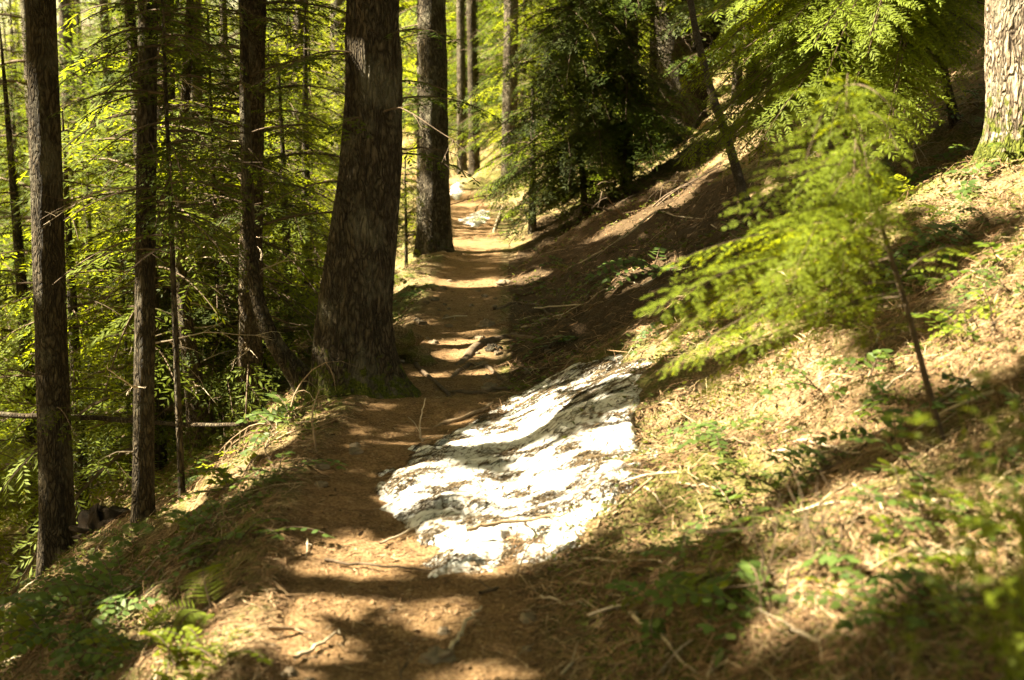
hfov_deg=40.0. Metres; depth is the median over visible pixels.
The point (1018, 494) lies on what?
grass blade
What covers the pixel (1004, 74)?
conifer tree
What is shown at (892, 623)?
shrub
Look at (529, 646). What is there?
fallen twig
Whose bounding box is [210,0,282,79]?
conifer tree
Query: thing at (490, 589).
fallen twig
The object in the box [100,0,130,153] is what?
conifer tree
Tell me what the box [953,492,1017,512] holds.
shrub
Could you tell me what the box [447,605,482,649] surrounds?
fallen stick
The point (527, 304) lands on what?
exposed root
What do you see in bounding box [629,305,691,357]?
shrub
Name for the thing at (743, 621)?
fallen twig
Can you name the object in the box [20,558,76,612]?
shrub
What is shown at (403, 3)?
young conifer
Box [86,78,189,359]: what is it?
young conifer
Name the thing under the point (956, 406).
fallen twig
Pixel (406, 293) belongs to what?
shrub
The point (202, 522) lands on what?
shrub
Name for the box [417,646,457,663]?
stone
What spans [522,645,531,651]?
pebble
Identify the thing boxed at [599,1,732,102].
conifer tree
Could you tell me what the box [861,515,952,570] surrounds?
shrub
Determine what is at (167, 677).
shrub
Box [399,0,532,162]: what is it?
young conifer
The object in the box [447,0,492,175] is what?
conifer tree
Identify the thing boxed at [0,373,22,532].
young conifer
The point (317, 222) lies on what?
young conifer
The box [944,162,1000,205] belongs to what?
shrub
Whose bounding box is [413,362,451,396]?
exposed root
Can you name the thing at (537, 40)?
young conifer
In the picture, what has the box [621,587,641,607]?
shrub
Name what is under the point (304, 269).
young conifer
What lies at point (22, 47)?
conifer tree
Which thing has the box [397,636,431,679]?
fallen twig
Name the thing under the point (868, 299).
shrub
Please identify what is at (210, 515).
shrub
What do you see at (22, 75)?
young conifer
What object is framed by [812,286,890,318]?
shrub
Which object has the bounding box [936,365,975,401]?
fallen twig
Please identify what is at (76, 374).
young conifer
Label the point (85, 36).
conifer tree
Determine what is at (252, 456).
shrub
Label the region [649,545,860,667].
shrub
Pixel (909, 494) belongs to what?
shrub
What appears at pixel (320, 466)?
pebble
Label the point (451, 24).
young conifer
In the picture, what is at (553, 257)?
shrub
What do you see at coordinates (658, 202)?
brush pile
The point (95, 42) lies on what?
young conifer
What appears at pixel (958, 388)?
shrub
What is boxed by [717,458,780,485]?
shrub
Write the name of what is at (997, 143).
shrub
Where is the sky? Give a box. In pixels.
[0,0,285,165]
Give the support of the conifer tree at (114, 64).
on the ground at (472, 244)
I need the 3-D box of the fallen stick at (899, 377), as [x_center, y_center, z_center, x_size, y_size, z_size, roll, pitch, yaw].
[1.371,0.183,5.158,0.240,0.182,0.024,-2,10,-11]
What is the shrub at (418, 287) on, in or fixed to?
on the ground at (472, 244)
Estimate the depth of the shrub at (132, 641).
4.67 m
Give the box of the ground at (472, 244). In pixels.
[0,0,1023,679]
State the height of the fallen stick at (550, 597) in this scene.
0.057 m
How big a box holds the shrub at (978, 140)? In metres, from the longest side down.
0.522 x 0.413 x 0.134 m
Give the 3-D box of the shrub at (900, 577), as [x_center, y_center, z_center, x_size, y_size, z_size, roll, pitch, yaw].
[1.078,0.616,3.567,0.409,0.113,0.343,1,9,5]
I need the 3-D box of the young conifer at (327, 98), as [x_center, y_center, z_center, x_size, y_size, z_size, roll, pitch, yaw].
[-2.846,-2.112,17.786,2.501,4.202,2.702,3,10,19]
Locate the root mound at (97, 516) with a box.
[68,503,130,543]
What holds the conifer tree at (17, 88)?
on the ground at (472, 244)
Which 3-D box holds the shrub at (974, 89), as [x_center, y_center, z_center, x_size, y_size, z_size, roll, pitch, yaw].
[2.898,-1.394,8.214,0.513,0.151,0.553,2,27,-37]
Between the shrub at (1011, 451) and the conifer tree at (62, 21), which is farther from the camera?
the conifer tree at (62, 21)
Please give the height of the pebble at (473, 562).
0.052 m
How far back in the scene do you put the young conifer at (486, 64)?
35.40 m
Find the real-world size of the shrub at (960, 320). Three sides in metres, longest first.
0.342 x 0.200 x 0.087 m
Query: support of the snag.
on the ground at (472, 244)
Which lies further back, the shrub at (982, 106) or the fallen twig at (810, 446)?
the shrub at (982, 106)
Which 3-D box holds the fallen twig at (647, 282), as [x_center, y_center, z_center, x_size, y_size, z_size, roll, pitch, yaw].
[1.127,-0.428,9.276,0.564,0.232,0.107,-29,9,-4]
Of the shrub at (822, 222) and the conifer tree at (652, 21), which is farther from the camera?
the conifer tree at (652, 21)
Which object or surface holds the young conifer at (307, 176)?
on the ground at (472, 244)
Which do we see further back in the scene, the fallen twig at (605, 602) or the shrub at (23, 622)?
the shrub at (23, 622)
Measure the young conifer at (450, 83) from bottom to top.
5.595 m
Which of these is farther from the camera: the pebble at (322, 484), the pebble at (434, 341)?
the pebble at (434, 341)
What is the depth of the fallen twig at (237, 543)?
5.26 m
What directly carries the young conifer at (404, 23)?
on the ground at (472, 244)
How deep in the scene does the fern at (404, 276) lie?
13.08 m
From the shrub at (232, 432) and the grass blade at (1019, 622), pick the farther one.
the shrub at (232, 432)
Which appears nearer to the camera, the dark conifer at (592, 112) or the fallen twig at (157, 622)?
the fallen twig at (157, 622)
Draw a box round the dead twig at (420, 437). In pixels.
[408,398,432,441]
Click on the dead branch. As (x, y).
(626, 235)
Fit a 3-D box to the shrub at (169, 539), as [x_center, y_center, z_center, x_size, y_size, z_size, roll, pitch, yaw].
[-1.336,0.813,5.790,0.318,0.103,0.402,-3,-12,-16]
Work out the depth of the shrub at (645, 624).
4.08 m
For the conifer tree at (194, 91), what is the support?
on the ground at (472, 244)
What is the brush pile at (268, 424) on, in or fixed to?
on the ground at (472, 244)
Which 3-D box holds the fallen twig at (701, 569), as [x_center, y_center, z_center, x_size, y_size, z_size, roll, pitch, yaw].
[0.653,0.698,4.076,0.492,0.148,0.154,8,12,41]
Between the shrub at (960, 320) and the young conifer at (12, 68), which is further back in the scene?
the young conifer at (12, 68)
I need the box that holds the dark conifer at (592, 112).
[461,0,690,249]
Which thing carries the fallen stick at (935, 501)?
on the ground at (472, 244)
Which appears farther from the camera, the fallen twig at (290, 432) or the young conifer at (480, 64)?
the young conifer at (480, 64)
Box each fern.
[81,522,153,555]
[138,564,226,638]
[228,475,287,507]
[266,405,300,421]
[394,274,414,279]
[394,289,423,298]
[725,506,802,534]
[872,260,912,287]
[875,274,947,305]
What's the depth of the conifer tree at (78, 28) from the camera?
47.33 m
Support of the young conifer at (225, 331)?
on the ground at (472, 244)
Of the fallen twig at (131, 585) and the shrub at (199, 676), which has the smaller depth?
the shrub at (199, 676)
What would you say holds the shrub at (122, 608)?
on the ground at (472, 244)
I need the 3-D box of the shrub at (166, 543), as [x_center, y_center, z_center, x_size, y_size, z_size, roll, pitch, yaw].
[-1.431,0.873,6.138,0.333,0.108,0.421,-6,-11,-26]
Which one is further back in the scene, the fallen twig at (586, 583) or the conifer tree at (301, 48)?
the conifer tree at (301, 48)
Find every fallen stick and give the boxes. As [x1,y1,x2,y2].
[293,628,340,659]
[324,558,431,571]
[379,525,418,543]
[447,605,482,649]
[466,512,568,531]
[521,305,578,327]
[534,281,635,308]
[540,595,587,607]
[580,557,662,562]
[604,371,648,391]
[628,610,697,673]
[675,482,741,503]
[730,436,799,466]
[792,438,859,453]
[856,364,916,412]
[885,498,957,516]
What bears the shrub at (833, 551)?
on the ground at (472, 244)
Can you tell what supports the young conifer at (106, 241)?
on the ground at (472, 244)
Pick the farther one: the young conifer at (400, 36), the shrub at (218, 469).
the young conifer at (400, 36)
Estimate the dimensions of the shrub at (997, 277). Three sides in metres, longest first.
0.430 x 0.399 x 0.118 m
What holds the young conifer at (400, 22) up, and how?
on the ground at (472, 244)
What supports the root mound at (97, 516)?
on the ground at (472, 244)
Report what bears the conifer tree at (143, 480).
on the ground at (472, 244)
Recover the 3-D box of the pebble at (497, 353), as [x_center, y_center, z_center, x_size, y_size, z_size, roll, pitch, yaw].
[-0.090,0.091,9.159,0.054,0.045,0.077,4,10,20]
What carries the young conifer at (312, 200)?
on the ground at (472, 244)
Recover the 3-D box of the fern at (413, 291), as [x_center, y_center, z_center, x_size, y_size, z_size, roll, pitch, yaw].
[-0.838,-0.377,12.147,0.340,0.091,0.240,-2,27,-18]
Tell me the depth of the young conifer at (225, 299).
11.45 m
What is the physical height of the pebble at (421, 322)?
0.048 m
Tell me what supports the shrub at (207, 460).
on the ground at (472, 244)
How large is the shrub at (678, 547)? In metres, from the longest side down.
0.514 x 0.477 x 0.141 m
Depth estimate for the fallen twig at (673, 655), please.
3.83 m
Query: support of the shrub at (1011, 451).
on the ground at (472, 244)
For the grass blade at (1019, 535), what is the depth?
2.03 m
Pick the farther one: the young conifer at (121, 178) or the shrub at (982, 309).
the young conifer at (121, 178)
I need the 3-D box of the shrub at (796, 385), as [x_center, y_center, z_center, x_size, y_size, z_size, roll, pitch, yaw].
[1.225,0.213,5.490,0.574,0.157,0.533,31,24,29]
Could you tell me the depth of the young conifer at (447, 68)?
38.02 m
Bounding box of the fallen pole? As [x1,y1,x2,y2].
[0,411,269,426]
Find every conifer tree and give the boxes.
[0,0,21,133]
[0,0,25,199]
[0,0,31,299]
[0,0,32,318]
[0,0,97,164]
[0,0,118,226]
[0,0,135,412]
[0,0,204,578]
[0,3,86,268]
[0,8,75,317]
[1,1,58,174]
[13,0,174,341]
[23,0,102,140]
[33,2,282,525]
[57,0,103,223]
[58,0,273,446]
[60,1,122,156]
[80,3,178,192]
[81,6,136,165]
[86,0,136,202]
[89,0,415,422]
[95,0,239,340]
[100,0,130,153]
[109,0,318,303]
[123,0,216,136]
[179,1,220,138]
[209,1,283,77]
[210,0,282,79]
[218,0,338,276]
[240,0,505,408]
[265,0,416,208]
[310,2,414,54]
[399,0,520,257]
[416,0,484,229]
[446,0,489,173]
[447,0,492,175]
[468,0,549,181]
[496,0,604,203]
[539,0,723,195]
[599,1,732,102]
[639,0,797,105]
[651,0,725,142]
[660,1,796,113]
[664,0,754,32]
[968,0,1023,167]
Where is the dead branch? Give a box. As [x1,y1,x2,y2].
[563,211,716,270]
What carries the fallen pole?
on the ground at (472, 244)
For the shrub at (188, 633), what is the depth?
4.29 m
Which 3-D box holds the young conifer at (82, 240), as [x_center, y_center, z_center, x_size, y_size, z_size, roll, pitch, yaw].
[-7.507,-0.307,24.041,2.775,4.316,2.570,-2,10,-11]
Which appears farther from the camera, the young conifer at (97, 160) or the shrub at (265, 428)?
the young conifer at (97, 160)
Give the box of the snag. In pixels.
[111,0,267,447]
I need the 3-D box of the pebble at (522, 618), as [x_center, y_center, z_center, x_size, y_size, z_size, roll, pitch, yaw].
[0.050,0.882,4.433,0.055,0.046,0.079,-3,10,-19]
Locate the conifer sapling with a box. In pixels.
[634,73,997,443]
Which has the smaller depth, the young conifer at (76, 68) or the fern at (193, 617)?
the fern at (193, 617)
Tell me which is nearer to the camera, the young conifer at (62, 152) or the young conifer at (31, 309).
the young conifer at (31, 309)
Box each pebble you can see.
[279,666,297,677]
[314,462,329,469]
[314,481,328,487]
[349,442,360,447]
[349,447,363,454]
[417,320,426,324]
[428,339,438,343]
[431,297,439,300]
[437,626,449,635]
[470,559,479,566]
[494,351,502,355]
[519,611,536,623]
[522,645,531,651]
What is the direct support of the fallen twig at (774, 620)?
on the ground at (472, 244)
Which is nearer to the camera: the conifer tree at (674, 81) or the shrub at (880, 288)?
the shrub at (880, 288)
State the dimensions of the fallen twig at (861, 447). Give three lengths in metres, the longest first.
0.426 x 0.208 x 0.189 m
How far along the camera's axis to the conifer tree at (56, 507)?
9.64 m
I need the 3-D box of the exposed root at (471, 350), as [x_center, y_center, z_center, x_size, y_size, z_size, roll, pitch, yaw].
[-0.038,0.102,9.274,0.547,0.210,1.108,2,10,11]
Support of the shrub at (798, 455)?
on the ground at (472, 244)
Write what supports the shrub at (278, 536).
on the ground at (472, 244)
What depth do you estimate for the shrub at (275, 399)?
7.27 m
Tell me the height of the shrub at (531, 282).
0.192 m
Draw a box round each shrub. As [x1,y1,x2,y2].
[0,572,34,593]
[0,576,128,663]
[0,603,102,661]
[2,593,36,620]
[3,646,35,663]
[16,576,98,611]
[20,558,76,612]
[29,552,143,602]
[36,565,99,604]
[39,590,159,679]
[41,612,116,679]
[52,623,133,678]
[54,568,111,597]
[59,593,133,620]
[61,634,144,666]
[67,596,115,644]
[75,547,125,589]
[75,667,115,676]
[78,604,169,678]
[86,584,158,621]
[99,635,172,655]
[109,566,150,590]
[125,619,166,666]
[138,630,273,679]
[140,606,195,641]
[143,639,195,679]
[146,524,191,558]
[149,521,209,552]
[152,624,254,669]
[156,467,244,515]
[157,526,244,597]
[158,503,219,564]
[165,500,213,529]
[166,446,187,462]
[166,476,199,494]
[173,475,199,499]
[174,491,268,547]
[174,624,204,634]
[176,458,208,476]
[177,517,335,561]
[186,459,215,468]
[186,499,261,560]
[197,452,261,499]
[197,459,225,467]
[208,446,243,455]
[212,451,345,488]
[225,427,254,445]
[235,392,313,423]
[239,403,299,462]
[245,417,291,442]
[269,466,308,484]
[393,283,438,295]
[393,291,418,305]
[488,230,518,239]
[506,334,577,358]
[512,276,544,284]
[523,285,549,294]
[539,255,575,266]
[570,262,632,297]
[584,247,681,291]
[605,571,687,674]
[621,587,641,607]
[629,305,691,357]
[640,525,742,598]
[643,582,756,634]
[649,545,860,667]
[649,560,799,640]
[654,311,697,329]
[656,416,774,459]
[661,484,835,619]
[671,484,736,551]
[671,540,768,606]
[673,212,707,265]
[709,474,816,511]
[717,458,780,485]
[752,469,873,581]
[756,362,847,399]
[766,425,856,490]
[772,566,936,636]
[785,516,842,555]
[795,242,849,267]
[798,288,851,317]
[800,202,869,245]
[802,155,839,191]
[805,575,965,636]
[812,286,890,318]
[813,409,924,472]
[813,484,948,549]
[815,349,892,416]
[825,277,871,287]
[825,351,901,380]
[825,498,971,529]
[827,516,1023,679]
[831,293,891,306]
[838,491,1000,545]
[841,433,936,505]
[849,286,895,297]
[851,383,960,416]
[859,386,974,417]
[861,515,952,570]
[865,546,981,614]
[866,278,916,314]
[867,338,1023,679]
[867,567,1022,628]
[868,156,896,179]
[870,230,956,290]
[870,253,930,286]
[871,174,929,201]
[877,458,977,543]
[885,214,979,276]
[890,174,920,190]
[890,312,981,358]
[891,145,975,202]
[896,383,996,427]
[909,211,993,261]
[912,203,951,223]
[918,372,1020,408]
[925,242,1023,291]
[926,255,1021,343]
[927,109,984,128]
[927,309,987,340]
[933,198,1003,228]
[942,266,1009,322]
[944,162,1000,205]
[949,144,974,153]
[949,244,1023,293]
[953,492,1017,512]
[955,268,1023,294]
[956,90,984,106]
[956,445,1023,499]
[962,84,984,91]
[965,290,1023,318]
[972,131,982,149]
[976,87,984,115]
[988,142,1023,151]
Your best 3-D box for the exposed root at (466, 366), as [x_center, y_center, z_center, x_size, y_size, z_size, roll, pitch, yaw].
[-0.233,0.242,8.438,0.316,0.085,0.912,-2,10,-11]
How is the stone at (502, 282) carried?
on the ground at (472, 244)
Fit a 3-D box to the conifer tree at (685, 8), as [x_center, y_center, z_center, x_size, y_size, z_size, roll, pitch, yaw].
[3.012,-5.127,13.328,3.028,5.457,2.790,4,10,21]
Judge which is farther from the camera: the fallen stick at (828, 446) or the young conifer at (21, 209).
the young conifer at (21, 209)
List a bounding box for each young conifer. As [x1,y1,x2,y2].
[0,0,25,198]
[0,0,61,198]
[0,0,132,537]
[0,0,307,604]
[0,1,28,279]
[0,34,31,326]
[0,58,25,266]
[0,85,176,528]
[0,151,30,366]
[0,161,133,504]
[0,194,103,460]
[0,199,117,429]
[0,225,33,521]
[0,294,37,576]
[0,298,37,584]
[0,369,26,528]
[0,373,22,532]
[1,105,30,268]
[1,121,134,459]
[1,142,33,409]
[1,346,25,523]
[1,514,16,534]
[2,99,128,458]
[3,44,121,345]
[21,19,107,186]
[26,126,100,307]
[27,38,106,270]
[50,0,294,498]
[58,16,99,129]
[59,0,124,176]
[65,0,212,368]
[67,79,126,295]
[69,241,200,501]
[74,1,120,207]
[79,0,407,441]
[79,11,331,468]
[80,62,128,229]
[80,198,131,411]
[81,0,115,135]
[81,0,116,152]
[83,94,232,468]
[83,105,237,448]
[84,183,232,465]
[85,2,213,127]
[85,241,235,437]
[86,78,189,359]
[86,245,134,411]
[91,117,127,205]
[96,53,131,232]
[97,6,232,96]
[102,60,179,292]
[105,15,219,241]
[129,0,238,197]
[175,0,330,306]
[188,41,323,341]
[188,96,301,391]
[188,178,223,381]
[192,0,344,347]
[193,38,334,344]
[195,43,337,356]
[200,196,281,349]
[207,1,268,233]
[222,4,398,334]
[227,0,344,255]
[263,104,329,309]
[264,25,325,261]
[266,0,402,113]
[267,162,336,307]
[279,1,411,111]
[280,16,328,176]
[284,2,328,186]
[285,5,330,200]
[292,1,415,113]
[311,2,332,197]
[313,1,416,244]
[313,26,408,239]
[315,0,414,152]
[328,1,414,73]
[397,158,423,266]
[399,0,416,138]
[399,0,532,115]
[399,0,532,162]
[399,4,486,107]
[402,0,501,132]
[403,0,488,142]
[414,0,526,170]
[448,0,542,162]
[448,0,580,124]
[453,2,503,92]
[459,0,554,161]
[468,89,597,234]
[478,0,644,68]
[478,9,529,137]
[479,19,503,120]
[487,0,614,115]
[493,0,586,92]
[519,0,582,167]
[638,1,813,100]
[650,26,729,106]
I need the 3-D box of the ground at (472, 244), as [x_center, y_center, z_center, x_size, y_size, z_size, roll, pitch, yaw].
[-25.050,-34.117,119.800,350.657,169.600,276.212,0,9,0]
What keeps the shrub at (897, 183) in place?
on the ground at (472, 244)
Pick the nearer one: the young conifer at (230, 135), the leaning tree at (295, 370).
the leaning tree at (295, 370)
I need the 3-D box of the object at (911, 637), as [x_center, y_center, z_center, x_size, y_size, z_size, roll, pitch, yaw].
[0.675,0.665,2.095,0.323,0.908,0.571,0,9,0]
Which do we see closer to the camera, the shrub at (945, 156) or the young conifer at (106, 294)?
the shrub at (945, 156)
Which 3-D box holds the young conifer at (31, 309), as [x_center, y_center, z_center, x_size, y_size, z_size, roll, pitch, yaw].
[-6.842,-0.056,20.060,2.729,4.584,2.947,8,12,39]
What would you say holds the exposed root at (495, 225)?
on the ground at (472, 244)
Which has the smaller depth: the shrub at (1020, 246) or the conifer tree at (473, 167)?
the shrub at (1020, 246)
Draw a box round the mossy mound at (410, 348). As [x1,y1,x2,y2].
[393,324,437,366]
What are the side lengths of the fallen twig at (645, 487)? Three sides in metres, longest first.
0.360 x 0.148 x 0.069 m
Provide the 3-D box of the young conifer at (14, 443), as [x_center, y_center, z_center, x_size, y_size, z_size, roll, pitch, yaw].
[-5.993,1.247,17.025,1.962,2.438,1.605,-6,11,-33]
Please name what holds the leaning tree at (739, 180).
on the ground at (472, 244)
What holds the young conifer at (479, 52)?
on the ground at (472, 244)
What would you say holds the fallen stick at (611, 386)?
on the snow patch at (496, 533)
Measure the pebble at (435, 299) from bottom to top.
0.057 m
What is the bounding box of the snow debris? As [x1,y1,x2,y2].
[374,353,660,578]
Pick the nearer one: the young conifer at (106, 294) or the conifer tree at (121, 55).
the young conifer at (106, 294)
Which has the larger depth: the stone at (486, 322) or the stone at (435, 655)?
the stone at (486, 322)
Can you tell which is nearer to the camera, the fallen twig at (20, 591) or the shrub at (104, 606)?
the shrub at (104, 606)
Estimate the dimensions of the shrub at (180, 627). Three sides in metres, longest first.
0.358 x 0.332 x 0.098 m
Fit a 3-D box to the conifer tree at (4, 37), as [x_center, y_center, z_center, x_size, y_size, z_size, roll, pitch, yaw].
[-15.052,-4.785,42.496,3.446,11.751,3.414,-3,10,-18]
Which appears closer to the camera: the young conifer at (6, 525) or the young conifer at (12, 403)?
the young conifer at (12, 403)
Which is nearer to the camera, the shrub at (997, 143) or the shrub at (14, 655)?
the shrub at (14, 655)
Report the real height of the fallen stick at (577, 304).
0.457 m
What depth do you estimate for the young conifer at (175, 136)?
27.91 m
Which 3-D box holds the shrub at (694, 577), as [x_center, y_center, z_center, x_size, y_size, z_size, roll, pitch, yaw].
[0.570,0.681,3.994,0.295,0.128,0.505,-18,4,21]
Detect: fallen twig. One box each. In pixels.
[2,579,38,609]
[45,523,109,589]
[90,580,242,640]
[91,552,161,612]
[131,595,171,638]
[140,528,235,595]
[147,567,172,586]
[154,623,183,679]
[226,527,250,551]
[245,428,287,476]
[253,651,277,679]
[267,611,345,634]
[276,410,345,439]
[305,538,311,556]
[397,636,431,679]
[400,315,466,322]
[458,362,487,370]
[479,522,553,594]
[485,643,534,673]
[554,581,596,588]
[560,640,583,675]
[575,466,666,542]
[588,602,634,617]
[596,571,619,642]
[603,661,621,679]
[605,424,623,457]
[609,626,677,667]
[618,469,677,483]
[633,511,681,525]
[641,267,688,286]
[644,486,674,524]
[651,639,692,679]
[662,589,754,636]
[680,554,756,578]
[706,444,847,534]
[706,648,717,678]
[726,595,861,620]
[758,595,790,665]
[758,608,821,643]
[768,428,882,483]
[772,441,851,455]
[796,483,860,512]
[796,527,877,566]
[827,336,909,384]
[839,504,966,587]
[850,483,883,510]
[890,413,953,458]
[914,540,997,562]
[917,389,994,428]
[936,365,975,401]
[965,307,987,328]
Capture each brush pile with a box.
[215,361,355,476]
[568,139,727,218]
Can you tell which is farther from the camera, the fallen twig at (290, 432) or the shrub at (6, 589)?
the shrub at (6, 589)
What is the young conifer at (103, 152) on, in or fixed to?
on the ground at (472, 244)
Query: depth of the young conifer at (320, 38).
53.81 m
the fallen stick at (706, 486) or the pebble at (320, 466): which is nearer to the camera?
the fallen stick at (706, 486)
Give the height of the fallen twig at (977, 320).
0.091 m
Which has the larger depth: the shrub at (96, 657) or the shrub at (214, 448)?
the shrub at (214, 448)
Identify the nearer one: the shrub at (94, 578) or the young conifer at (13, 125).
the shrub at (94, 578)
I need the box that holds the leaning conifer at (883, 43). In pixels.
[665,0,984,174]
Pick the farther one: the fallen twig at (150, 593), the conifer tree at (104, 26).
the conifer tree at (104, 26)
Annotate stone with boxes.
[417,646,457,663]
[477,318,494,326]
[481,382,497,391]
[484,343,502,351]
[495,279,511,285]
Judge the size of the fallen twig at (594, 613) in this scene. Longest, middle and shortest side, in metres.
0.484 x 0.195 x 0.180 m
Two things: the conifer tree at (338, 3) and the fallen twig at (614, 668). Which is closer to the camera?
the fallen twig at (614, 668)
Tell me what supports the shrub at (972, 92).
on the ground at (472, 244)
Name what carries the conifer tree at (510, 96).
on the ground at (472, 244)
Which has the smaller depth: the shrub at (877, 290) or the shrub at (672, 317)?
the shrub at (877, 290)
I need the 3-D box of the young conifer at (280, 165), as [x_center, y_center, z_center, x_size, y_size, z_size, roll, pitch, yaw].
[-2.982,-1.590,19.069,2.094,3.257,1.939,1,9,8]
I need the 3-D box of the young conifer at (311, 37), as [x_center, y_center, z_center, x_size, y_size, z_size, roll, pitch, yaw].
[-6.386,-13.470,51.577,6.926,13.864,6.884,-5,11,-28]
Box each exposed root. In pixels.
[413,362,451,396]
[433,401,496,426]
[449,386,514,393]
[451,362,504,382]
[455,333,534,364]
[492,206,502,232]
[493,302,554,314]
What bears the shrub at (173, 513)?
on the ground at (472, 244)
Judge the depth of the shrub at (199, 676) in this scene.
4.12 m
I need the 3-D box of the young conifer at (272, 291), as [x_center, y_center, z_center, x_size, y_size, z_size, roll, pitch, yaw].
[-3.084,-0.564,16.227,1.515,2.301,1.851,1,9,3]
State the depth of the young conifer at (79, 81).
57.85 m
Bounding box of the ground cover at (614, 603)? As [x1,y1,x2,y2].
[0,15,1023,679]
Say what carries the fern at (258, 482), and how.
on the ground at (472, 244)
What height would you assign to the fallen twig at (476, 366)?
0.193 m
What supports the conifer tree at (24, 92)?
on the ground at (472, 244)
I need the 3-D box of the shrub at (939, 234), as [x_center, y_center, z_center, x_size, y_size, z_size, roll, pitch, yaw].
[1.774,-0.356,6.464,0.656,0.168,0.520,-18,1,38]
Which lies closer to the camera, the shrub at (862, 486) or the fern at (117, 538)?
the shrub at (862, 486)
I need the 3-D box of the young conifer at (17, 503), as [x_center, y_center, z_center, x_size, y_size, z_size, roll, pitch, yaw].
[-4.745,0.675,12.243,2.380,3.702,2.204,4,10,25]
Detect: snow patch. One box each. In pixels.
[375,354,661,578]
[450,182,464,199]
[458,209,490,226]
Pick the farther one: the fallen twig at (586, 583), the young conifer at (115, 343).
the young conifer at (115, 343)
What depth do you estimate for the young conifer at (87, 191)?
16.64 m
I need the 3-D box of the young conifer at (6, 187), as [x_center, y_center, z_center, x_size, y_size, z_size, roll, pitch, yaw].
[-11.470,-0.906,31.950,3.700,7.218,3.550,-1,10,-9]
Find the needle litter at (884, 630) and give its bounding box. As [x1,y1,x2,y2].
[0,6,1023,679]
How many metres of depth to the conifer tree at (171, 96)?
12.32 m
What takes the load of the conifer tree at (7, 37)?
on the ground at (472, 244)
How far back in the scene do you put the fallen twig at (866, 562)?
3.77 m
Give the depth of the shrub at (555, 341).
8.77 m
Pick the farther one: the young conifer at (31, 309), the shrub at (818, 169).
the young conifer at (31, 309)
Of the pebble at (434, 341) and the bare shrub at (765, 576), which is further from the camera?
the pebble at (434, 341)
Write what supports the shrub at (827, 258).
on the ground at (472, 244)
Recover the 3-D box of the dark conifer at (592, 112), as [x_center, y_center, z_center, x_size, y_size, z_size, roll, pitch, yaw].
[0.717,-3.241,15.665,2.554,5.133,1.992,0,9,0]
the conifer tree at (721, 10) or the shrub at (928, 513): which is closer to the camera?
the shrub at (928, 513)
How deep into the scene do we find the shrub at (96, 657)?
4.72 m
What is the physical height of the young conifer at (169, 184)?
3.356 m
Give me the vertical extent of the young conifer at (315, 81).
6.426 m
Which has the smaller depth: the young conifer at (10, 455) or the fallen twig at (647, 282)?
the fallen twig at (647, 282)
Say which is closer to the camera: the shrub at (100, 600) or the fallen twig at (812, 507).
the fallen twig at (812, 507)
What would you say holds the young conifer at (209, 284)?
on the ground at (472, 244)
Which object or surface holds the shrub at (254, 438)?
on the ground at (472, 244)
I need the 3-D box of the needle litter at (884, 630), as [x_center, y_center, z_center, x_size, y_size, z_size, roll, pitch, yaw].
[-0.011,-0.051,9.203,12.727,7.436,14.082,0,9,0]
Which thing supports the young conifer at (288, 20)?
on the ground at (472, 244)
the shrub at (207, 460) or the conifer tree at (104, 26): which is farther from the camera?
the conifer tree at (104, 26)
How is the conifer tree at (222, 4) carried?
on the ground at (472, 244)
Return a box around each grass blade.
[900,607,1023,628]
[924,564,1023,606]
[932,523,1023,560]
[947,480,1023,506]
[959,621,1023,664]
[967,511,1023,563]
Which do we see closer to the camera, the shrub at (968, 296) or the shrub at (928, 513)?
the shrub at (928, 513)
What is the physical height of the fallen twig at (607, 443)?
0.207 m
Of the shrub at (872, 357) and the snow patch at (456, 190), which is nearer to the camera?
the shrub at (872, 357)
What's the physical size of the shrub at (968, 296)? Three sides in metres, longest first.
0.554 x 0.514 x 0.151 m
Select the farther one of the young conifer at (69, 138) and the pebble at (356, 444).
the young conifer at (69, 138)
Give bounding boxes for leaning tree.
[174,0,345,397]
[627,0,776,210]
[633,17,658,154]
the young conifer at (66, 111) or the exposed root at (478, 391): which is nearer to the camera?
the exposed root at (478, 391)
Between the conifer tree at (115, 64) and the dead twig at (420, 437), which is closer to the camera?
the dead twig at (420, 437)
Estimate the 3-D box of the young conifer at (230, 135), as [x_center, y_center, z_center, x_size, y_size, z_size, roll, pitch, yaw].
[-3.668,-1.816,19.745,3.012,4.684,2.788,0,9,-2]
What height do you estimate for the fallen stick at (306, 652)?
0.021 m
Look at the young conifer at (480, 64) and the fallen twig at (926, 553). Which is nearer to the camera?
the fallen twig at (926, 553)
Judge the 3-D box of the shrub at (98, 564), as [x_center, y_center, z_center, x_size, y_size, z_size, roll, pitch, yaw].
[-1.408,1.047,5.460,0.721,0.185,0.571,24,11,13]
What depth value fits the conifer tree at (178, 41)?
44.37 m
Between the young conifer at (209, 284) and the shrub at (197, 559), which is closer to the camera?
the shrub at (197, 559)
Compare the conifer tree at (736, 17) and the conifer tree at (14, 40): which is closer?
the conifer tree at (736, 17)
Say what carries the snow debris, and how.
on the ground at (472, 244)
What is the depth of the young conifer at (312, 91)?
33.77 m
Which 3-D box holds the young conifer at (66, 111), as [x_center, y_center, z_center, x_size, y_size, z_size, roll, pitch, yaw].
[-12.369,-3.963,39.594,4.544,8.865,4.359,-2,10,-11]
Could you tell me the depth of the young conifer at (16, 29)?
71.36 m
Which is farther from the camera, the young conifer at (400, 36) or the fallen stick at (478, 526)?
the young conifer at (400, 36)

